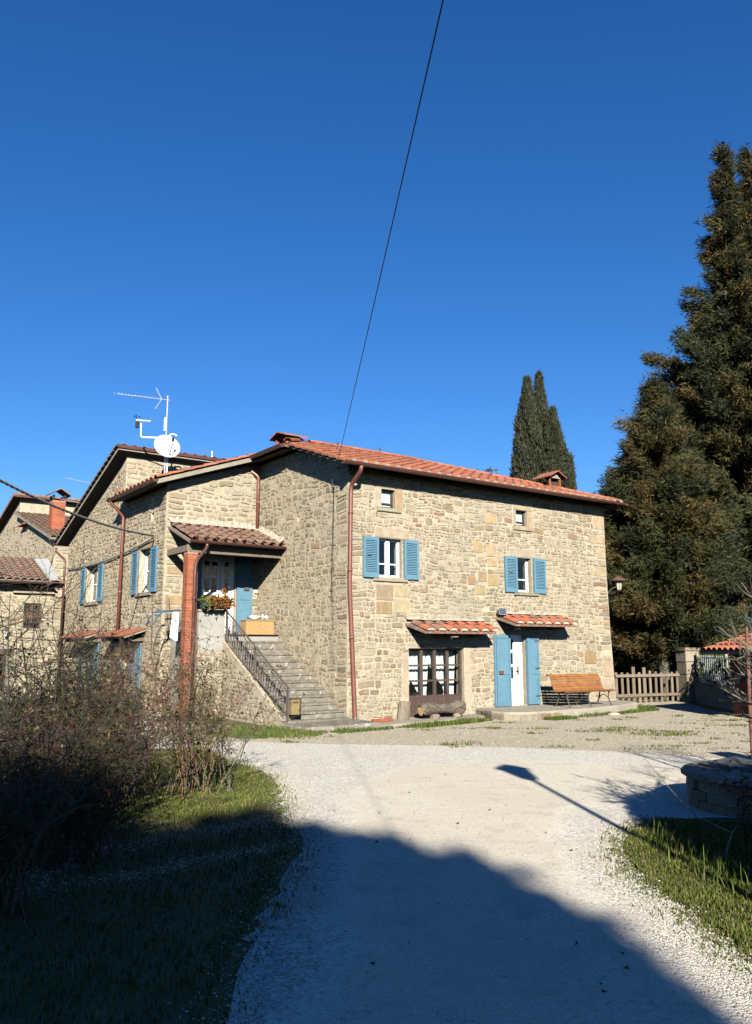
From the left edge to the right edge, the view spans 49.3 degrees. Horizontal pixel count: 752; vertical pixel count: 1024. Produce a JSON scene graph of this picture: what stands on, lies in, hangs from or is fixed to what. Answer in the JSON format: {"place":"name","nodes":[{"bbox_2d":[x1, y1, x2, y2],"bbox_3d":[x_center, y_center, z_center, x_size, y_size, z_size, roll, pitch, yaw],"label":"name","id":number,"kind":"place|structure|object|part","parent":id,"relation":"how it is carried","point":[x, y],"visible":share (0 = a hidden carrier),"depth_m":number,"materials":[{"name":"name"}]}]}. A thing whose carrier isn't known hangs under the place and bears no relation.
{"place":"outdoors","nodes":[
{"label":"outdoors","id":0,"kind":"place"},
{"bbox_2d":[0,488,79,679],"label":"house","id":1,"kind":"structure","parent":0,"point":[25,521],"depth_m":35.84,"materials":[{"name":"stone"}]},
{"bbox_2d":[0,692,751,1023],"bbox_3d":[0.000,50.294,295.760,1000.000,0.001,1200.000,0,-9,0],"label":"ground","id":2,"kind":"structure","parent":0,"point":[104,1012],"depth_m":5.49,"materials":[{"name":"green plant"}]},
{"bbox_2d":[0,555,66,699],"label":"stone annexe","id":3,"kind":"structure","parent":2,"relation":"on","point":[28,570],"depth_m":28.85,"materials":[{"name":"beige stone"}]},
{"bbox_2d":[0,655,6,689],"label":"window","id":4,"kind":"structure","parent":3,"relation":"in","point":[0,655],"depth_m":28.13,"materials":[{"name":"brown wood"}]},
{"bbox_2d":[23,603,41,627],"bbox_3d":[-12.158,3.664,28.911,0.600,0.880,0.167,7,-11,-35],"label":"window","id":5,"kind":"structure","parent":3,"relation":"in","point":[32,604],"depth_m":28.90,"materials":[{"name":"brown wood"}]},
{"bbox_2d":[0,592,66,650],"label":"bare tree","id":6,"kind":"object","parent":2,"relation":"on","point":[26,618],"visible":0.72,"depth_m":21.50,"materials":[{"name":"brown plant"}]},
{"bbox_2d":[0,704,120,922],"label":"bramble shrub","id":7,"kind":"object","parent":2,"relation":"on","point":[26,825],"visible":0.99,"depth_m":5.64,"materials":[{"name":"brown plant"}]},
{"bbox_2d":[0,575,169,835],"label":"bramble shrub","id":8,"kind":"object","parent":2,"relation":"on","point":[56,699],"visible":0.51,"depth_m":7.97,"materials":[{"name":"brown plant"}]},
{"bbox_2d":[0,526,215,786],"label":"sapling","id":9,"kind":"object","parent":2,"relation":"on","point":[156,701],"visible":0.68,"depth_m":8.67,"materials":[{"name":"brown plant"}]},
{"bbox_2d":[0,680,233,873],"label":"bramble shrub","id":10,"kind":"object","parent":2,"relation":"on","point":[71,833],"visible":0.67,"depth_m":6.89,"materials":[{"name":"brown plant"}]},
{"bbox_2d":[82,638,167,759],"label":"dry stalks","id":11,"kind":"object","parent":2,"relation":"on","point":[147,683],"visible":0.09,"depth_m":13.29,"materials":[{"name":"brown plant"}]},
{"bbox_2d":[0,624,274,812],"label":"rose shrub","id":12,"kind":"object","parent":2,"relation":"on","point":[133,757],"visible":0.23,"depth_m":9.54,"materials":[{"name":"brown plant"}]},
{"bbox_2d":[0,814,293,1023],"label":"grass verge","id":13,"kind":"object","parent":2,"relation":"on","point":[89,975],"depth_m":5.28,"materials":[{"name":"green plant"}]},
{"bbox_2d":[60,748,281,819],"bbox_3d":[-2.896,3.676,11.541,3.432,0.070,5.999,0,-9,0],"label":"grass wedge","id":14,"kind":"object","parent":2,"relation":"on","point":[194,810],"depth_m":9.95,"materials":[{"name":"green plant"}]},
{"bbox_2d":[102,605,304,798],"bbox_3d":[-2.261,2.389,10.594,2.734,2.318,2.510,0,-9,0],"label":"rose shrub","id":15,"kind":"object","parent":2,"relation":"on","point":[203,728],"visible":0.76,"depth_m":10.24,"materials":[{"name":"brown plant"}]},
{"bbox_2d":[53,432,636,730],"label":"stone house","id":16,"kind":"structure","parent":2,"relation":"on","point":[367,580],"depth_m":22.05,"materials":[{"name":"beige stone"}]},
{"bbox_2d":[0,479,153,536],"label":"twisted cable","id":17,"kind":"object","parent":16,"relation":"attached to","point":[53,505],"visible":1,"depth_m":17.95,"materials":[{"name":"black rubber"}]},
{"bbox_2d":[86,642,93,701],"bbox_3d":[-9.165,5.143,26.501,0.055,1.980,1.200,7,-11,-35],"label":"door","id":18,"kind":"structure","parent":16,"relation":"in","point":[88,642],"depth_m":26.75,"materials":[{"name":"blue paint"}]},
{"bbox_2d":[90,567,97,601],"bbox_3d":[-9.194,2.382,27.118,0.072,1.170,1.400,7,-11,-35],"label":"window","id":19,"kind":"structure","parent":16,"relation":"in","point":[92,582],"depth_m":27.59,"materials":[{"name":"white paint"}]},
{"bbox_2d":[67,537,154,569],"bbox_3d":[-8.612,1.424,26.017,0.052,0.348,8.619,7,-11,-35],"label":"cable","id":20,"kind":"object","parent":16,"relation":"attached to","point":[143,543],"depth_m":25.07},
{"bbox_2d":[126,641,134,701],"bbox_3d":[-6.939,4.635,23.401,0.055,1.980,1.100,7,-11,-35],"label":"door","id":21,"kind":"structure","parent":16,"relation":"in","point":[132,642],"depth_m":23.57,"materials":[{"name":"blue paint"}]},
{"bbox_2d":[144,550,149,591],"bbox_3d":[-6.344,1.658,23.161,0.072,1.220,1.000,7,-11,-35],"label":"window","id":22,"kind":"structure","parent":16,"relation":"in","point":[146,553],"depth_m":23.51,"materials":[{"name":"white paint"}]},
{"bbox_2d":[115,388,179,472],"bbox_3d":[-6.936,-2.338,24.759,1.940,2.983,0.654,-1,-9,5],"label":"antenna mast","id":23,"kind":"object","parent":16,"relation":"on","point":[166,445],"visible":0.98,"depth_m":24.81,"materials":[{"name":"metal"}]},
{"bbox_2d":[136,609,181,629],"bbox_3d":[-5.556,2.721,20.733,1.401,0.505,0.900,7,-11,-35],"label":"clothes airer","id":24,"kind":"object","parent":16,"relation":"attached to","point":[164,611],"visible":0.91,"depth_m":20.74,"materials":[{"name":"blue plastic"}]},
{"bbox_2d":[170,613,178,640],"bbox_3d":[-5.038,2.884,20.507,0.218,0.720,0.070,7,-11,-35],"label":"cloth","id":25,"kind":"object","parent":24,"relation":"hanging from","point":[174,633],"visible":0.89,"depth_m":20.50,"materials":[{"name":"white fabric"}]},
{"bbox_2d":[164,612,167,632],"bbox_3d":[-5.499,2.866,21.485,0.060,0.600,0.025,2,-17,-35],"label":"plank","id":26,"kind":"object","parent":16,"relation":"on","point":[166,622],"visible":0.79,"depth_m":21.47,"materials":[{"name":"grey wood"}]},
{"bbox_2d":[166,595,170,632],"bbox_3d":[-5.461,2.681,21.578,0.060,1.000,0.025,2,-17,-36],"label":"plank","id":27,"kind":"object","parent":16,"relation":"on","point":[167,600],"visible":0.79,"depth_m":21.58,"materials":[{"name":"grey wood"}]},
{"bbox_2d":[201,556,219,609],"bbox_3d":[-4.589,2.307,22.674,0.540,2.140,0.100,7,-11,-35],"label":"door","id":28,"kind":"structure","parent":16,"relation":"in","point":[216,559],"depth_m":22.79,"materials":[{"name":"white paint"}]},
{"bbox_2d":[197,587,236,611],"bbox_3d":[-4.048,2.235,20.977,1.011,0.653,0.624,7,-11,-35],"label":"flower box","id":29,"kind":"object","parent":16,"relation":"on","point":[224,602],"visible":1,"depth_m":20.91,"materials":[{"name":"plant"}]},
{"bbox_2d":[219,558,232,633],"bbox_3d":[-4.220,2.355,22.963,0.360,2.140,0.050,7,-11,-35],"label":"door","id":30,"kind":"structure","parent":16,"relation":"in","point":[222,560],"depth_m":23.01,"materials":[{"name":"white paint"}]},
{"bbox_2d":[239,620,274,633],"bbox_3d":[-3.208,3.112,22.132,0.880,0.385,0.380,7,-11,-35],"label":"cabinet","id":31,"kind":"object","parent":16,"relation":"on","point":[257,626],"visible":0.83,"depth_m":21.97,"materials":[{"name":"brown wood"}]},
{"bbox_3d":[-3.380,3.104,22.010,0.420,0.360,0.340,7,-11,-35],"label":"door","id":32,"kind":"part","parent":31,"relation":"part of","materials":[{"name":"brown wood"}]},
{"bbox_2d":[249,616,260,619],"bbox_3d":[-3.273,2.858,22.090,0.350,0.100,0.345,0,-9,0],"label":"basin","id":33,"kind":"object","parent":31,"relation":"on","point":[254,617],"visible":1,"depth_m":21.97,"materials":[{"name":"white ceramic"}]},
{"bbox_3d":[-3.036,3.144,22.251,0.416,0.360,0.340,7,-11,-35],"label":"door","id":34,"kind":"part","parent":31,"relation":"part of","materials":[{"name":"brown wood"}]},
{"bbox_2d":[289,698,300,714],"bbox_3d":[-1.823,4.336,18.293,0.260,0.360,0.170,7,-11,-35],"label":"mailbox","id":35,"kind":"object","parent":16,"relation":"attached to","point":[294,708],"visible":0.93,"depth_m":18.23,"materials":[{"name":"gold metal"}]},
{"bbox_2d":[371,718,392,721],"bbox_3d":[0.152,4.875,19.176,0.580,0.070,0.120,7,-12,-38],"label":"brick","id":36,"kind":"object","parent":16,"relation":"on","point":[383,720],"visible":0.86,"depth_m":19.12,"materials":[{"name":"orange brick"}]},
{"bbox_2d":[381,489,392,508],"bbox_3d":[0.235,-0.315,20.773,0.430,0.480,0.067,7,-11,-35],"label":"window","id":37,"kind":"structure","parent":16,"relation":"in","point":[386,498],"depth_m":20.82,"materials":[{"name":"white metal"}]},
{"bbox_2d":[379,538,398,577],"bbox_3d":[0.270,1.167,20.568,0.730,0.970,0.072,7,-11,-35],"label":"window","id":38,"kind":"structure","parent":16,"relation":"in","point":[386,564],"depth_m":20.58,"materials":[{"name":"white paint"}]},
{"bbox_2d":[398,701,409,719],"bbox_3d":[0.672,4.816,19.881,0.358,0.464,0.211,7,-11,-35],"label":"stump","id":39,"kind":"object","parent":16,"relation":"on","point":[404,710],"visible":0.96,"depth_m":19.80,"materials":[{"name":"grey wood"}]},
{"bbox_2d":[430,714,439,718],"bbox_3d":[1.447,4.998,20.046,0.252,0.110,0.249,7,-11,-35],"label":"rubble stone","id":40,"kind":"object","parent":16,"relation":"on","point":[434,716],"visible":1,"depth_m":19.95,"materials":[{"name":"beige stone"}]},
{"bbox_2d":[409,648,461,716],"bbox_3d":[1.406,4.350,21.009,1.820,1.690,0.338,7,-11,-35],"label":"glazed door","id":41,"kind":"structure","parent":16,"relation":"in","point":[441,661],"depth_m":21.01,"materials":[{"name":"brown wood"}]},
{"bbox_2d":[444,634,457,638],"bbox_3d":[1.912,3.135,20.799,0.400,0.200,0.394,7,-11,-35],"label":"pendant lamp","id":42,"kind":"object","parent":16,"relation":"hanging from","point":[451,636],"visible":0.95,"depth_m":20.70,"materials":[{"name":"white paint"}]},
{"bbox_2d":[452,713,460,717],"bbox_3d":[2.015,5.063,20.443,0.230,0.110,0.233,7,-11,-35],"label":"rubble stone","id":43,"kind":"object","parent":16,"relation":"on","point":[456,715],"visible":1,"depth_m":20.35,"materials":[{"name":"beige stone"}]},
{"bbox_2d":[416,699,465,715],"bbox_3d":[1.621,4.857,20.275,1.435,0.413,0.400,7,-11,-35],"label":"log","id":44,"kind":"object","parent":43,"relation":"on","point":[453,706],"visible":0.99,"depth_m":20.22,"materials":[{"name":"brown wood"}]},
{"bbox_2d":[497,608,506,617],"bbox_3d":[3.398,2.742,22.212,0.260,0.248,0.128,3,-35,-20],"label":"solar panel","id":45,"kind":"object","parent":16,"relation":"attached to","point":[501,611],"visible":1,"depth_m":22.19,"materials":[{"name":"glass"}]},
{"bbox_2d":[510,635,522,704],"bbox_3d":[3.816,4.341,22.560,0.620,1.910,0.110,7,-11,-35],"label":"door","id":46,"kind":"structure","parent":16,"relation":"in","point":[517,681],"depth_m":22.62,"materials":[{"name":"white paint"}]},
{"bbox_2d":[516,511,524,525],"bbox_3d":[4.066,0.198,23.439,0.440,0.450,0.067,7,-11,-35],"label":"window","id":47,"kind":"structure","parent":16,"relation":"in","point":[519,517],"depth_m":23.50,"materials":[{"name":"white metal"}]},
{"bbox_2d":[517,558,527,591],"bbox_3d":[4.078,1.796,23.232,0.580,0.950,0.060,7,-11,-35],"label":"window","id":48,"kind":"structure","parent":16,"relation":"in","point":[525,560],"depth_m":23.34,"materials":[{"name":"white paint"}]},
{"bbox_2d":[546,673,614,707],"bbox_3d":[5.595,4.861,22.364,1.850,0.845,0.754,6,-11,-31],"label":"park bench","id":49,"kind":"object","parent":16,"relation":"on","point":[570,682],"visible":1,"depth_m":22.41,"materials":[{"name":"brown wood"}]},
{"bbox_2d":[607,575,626,592],"bbox_3d":[7.451,2.213,25.344,0.488,0.719,0.721,-8,-12,41],"label":"wall lantern","id":50,"kind":"object","parent":16,"relation":"attached to","point":[617,580],"depth_m":25.35,"materials":[{"name":"metal"}]},
{"bbox_2d":[28,700,750,759],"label":"yard","id":51,"kind":"structure","parent":2,"relation":"on","point":[574,739],"depth_m":16.70,"materials":[{"name":"beige gravel"}]},
{"bbox_2d":[58,700,748,757],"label":"yard pebbles","id":52,"kind":"object","parent":51,"relation":"on","point":[565,730],"visible":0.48,"depth_m":17.03,"materials":[{"name":"gravel"}]},
{"bbox_2d":[208,704,659,739],"bbox_3d":[2.719,5.048,20.163,14.076,0.151,2.435,6,-11,-30],"label":"grass strip","id":53,"kind":"object","parent":51,"relation":"on","point":[268,732],"depth_m":17.78,"materials":[{"name":"green plant"}]},
{"bbox_2d":[241,707,749,751],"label":"weed tufts","id":54,"kind":"object","parent":51,"relation":"on","point":[666,734],"visible":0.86,"depth_m":17.07,"materials":[{"name":"green plant"}]},
{"bbox_2d":[614,667,679,702],"bbox_3d":[9.089,5.626,26.731,3.244,1.142,0.091,4,-10,-24],"label":"picket fence","id":55,"kind":"object","parent":51,"relation":"on","point":[656,694],"visible":0.77,"depth_m":26.58,"materials":[{"name":"brown wood"}]},
{"bbox_2d":[701,633,751,717],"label":"outbuilding","id":56,"kind":"structure","parent":51,"relation":"on","point":[723,647],"depth_m":21.10,"materials":[{"name":"orange brick"}]},
{"bbox_2d":[173,753,751,1023],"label":"grass fringe","id":57,"kind":"object","parent":2,"relation":"on","point":[699,925],"depth_m":5.92,"materials":[{"name":"green plant"}]},
{"bbox_2d":[508,375,551,482],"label":"cypress","id":58,"kind":"object","parent":2,"relation":"on","point":[527,426],"visible":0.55,"depth_m":42.89,"materials":[{"name":"green plant"}]},
{"bbox_2d":[526,368,548,481],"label":"cypress","id":59,"kind":"object","parent":2,"relation":"on","point":[540,398],"visible":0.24,"depth_m":44.11,"materials":[{"name":"green plant"}]},
{"bbox_2d":[538,404,577,489],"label":"cypress","id":60,"kind":"object","parent":2,"relation":"on","point":[556,457],"visible":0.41,"depth_m":42.46,"materials":[{"name":"green plant"}]},
{"bbox_2d":[570,452,576,489],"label":"cypress","id":61,"kind":"object","parent":2,"relation":"on","point":[574,471],"visible":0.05,"depth_m":43.26,"materials":[{"name":"green plant"}]},
{"bbox_2d":[592,488,699,662],"bbox_3d":[10.717,3.142,34.330,7.454,9.039,6.980,0,-9,0],"label":"conifer","id":62,"kind":"object","parent":2,"relation":"on","point":[612,624],"visible":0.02,"depth_m":32.94,"materials":[{"name":"green plant"}]},
{"bbox_2d":[613,655,702,693],"bbox_3d":[10.139,6.241,31.972,7.894,2.063,3.605,3,-10,-18],"label":"hedge","id":63,"kind":"object","parent":2,"relation":"on","point":[618,669],"visible":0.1,"depth_m":31.04,"materials":[{"name":"green plant"}]},
{"bbox_2d":[614,433,724,644],"bbox_3d":[13.058,1.303,36.969,7.718,14.147,9.254,-6,-11,34],"label":"conifer","id":64,"kind":"object","parent":2,"relation":"on","point":[708,493],"depth_m":35.50,"materials":[{"name":"green plant"}]},
{"bbox_2d":[596,370,751,699],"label":"conifer","id":65,"kind":"object","parent":2,"relation":"on","point":[669,538],"visible":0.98,"depth_m":27.57,"materials":[{"name":"green plant"}]},
{"bbox_2d":[674,648,700,701],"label":"gate pillar","id":66,"kind":"structure","parent":2,"relation":"on","point":[686,659],"depth_m":26.90,"materials":[{"name":"stone"}]},
{"bbox_2d":[625,815,751,954],"bbox_3d":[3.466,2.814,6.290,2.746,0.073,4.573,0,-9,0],"label":"grass verge","id":67,"kind":"object","parent":2,"relation":"on","point":[718,897],"depth_m":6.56,"materials":[{"name":"green plant"}]},
{"bbox_2d":[639,752,736,855],"bbox_3d":[2.741,2.608,7.396,0.291,0.758,0.914,9,-13,-43],"label":"dry branch","id":68,"kind":"object","parent":67,"relation":"on","point":[728,844],"visible":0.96,"depth_m":7.13,"materials":[{"name":"brown wood"}]},
{"bbox_2d":[627,140,751,635],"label":"tall conifer","id":69,"kind":"object","parent":2,"relation":"on","point":[712,381],"visible":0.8,"depth_m":32.59,"materials":[{"name":"green plant"}]},
{"bbox_2d":[691,653,730,697],"bbox_3d":[10.910,5.014,24.254,1.848,1.889,6.724,0,-9,3],"label":"hedge","id":70,"kind":"object","parent":2,"relation":"on","point":[718,666],"visible":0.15,"depth_m":25.87,"materials":[{"name":"green plant"}]},
{"bbox_2d":[693,681,732,709],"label":"wall","id":71,"kind":"structure","parent":2,"relation":"on","point":[710,694],"depth_m":24.92,"materials":[{"name":"concrete"}]},
{"bbox_2d":[696,653,730,684],"bbox_3d":[10.325,4.640,24.107,0.074,0.920,5.386,-1,-9,4],"label":"iron railing","id":72,"kind":"object","parent":71,"relation":"on","point":[716,657],"visible":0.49,"depth_m":25.37,"materials":[{"name":"metal"}]},
{"bbox_2d":[703,751,751,840],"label":"bramble shrub","id":73,"kind":"object","parent":2,"relation":"on","point":[744,806],"visible":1,"depth_m":7.34,"materials":[{"name":"brown plant"}]},
{"bbox_2d":[712,580,751,721],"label":"bare tree","id":74,"kind":"object","parent":2,"relation":"on","point":[749,661],"visible":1,"depth_m":7.35,"materials":[{"name":"brown plant"}]},
{"bbox_3d":[2.450,-4.105,-12.994,0.260,7.500,0.274,0,-9,0],"label":"utility pole","id":75,"kind":"object","parent":2,"relation":"on","visible":0},
{"bbox_2d":[334,0,443,475],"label":"overhead cable","id":76,"kind":"object","parent":75,"relation":"attached to","point":[398,194],"visible":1,"depth_m":8.11,"materials":[{"name":"black rubber"}]},
{"bbox_2d":[0,0,751,515],"label":"sky","id":77,"kind":"structure","parent":0,"point":[198,198],"materials":[{"name":"blue"}]},
{"bbox_2d":[7,732,751,1023],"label":"road","id":78,"kind":"structure","parent":0,"point":[469,980],"depth_m":5.80,"materials":[{"name":"white gravel"}]},
{"bbox_2d":[260,766,628,1004],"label":"leaf litter","id":79,"kind":"object","parent":78,"relation":"on","point":[576,943],"visible":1,"depth_m":4.82,"materials":[{"name":"brown plant"}]},
{"bbox_2d":[680,756,751,819],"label":"stone well","id":80,"kind":"object","parent":78,"relation":"on","point":[703,794],"visible":0.91,"depth_m":9.01,"materials":[{"name":"stone"}]},
{"bbox_2d":[745,627,751,758],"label":"rusty post","id":81,"kind":"object","parent":80,"relation":"on","point":[749,688],"visible":0.6,"depth_m":10.41,"materials":[{"name":"brown metal"}]},
{"bbox_2d":[712,607,751,744],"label":"bare tree","id":82,"kind":"object","parent":78,"relation":"on","point":[737,643],"visible":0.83,"depth_m":10.55,"materials":[{"name":"brown plant"}]}
]}

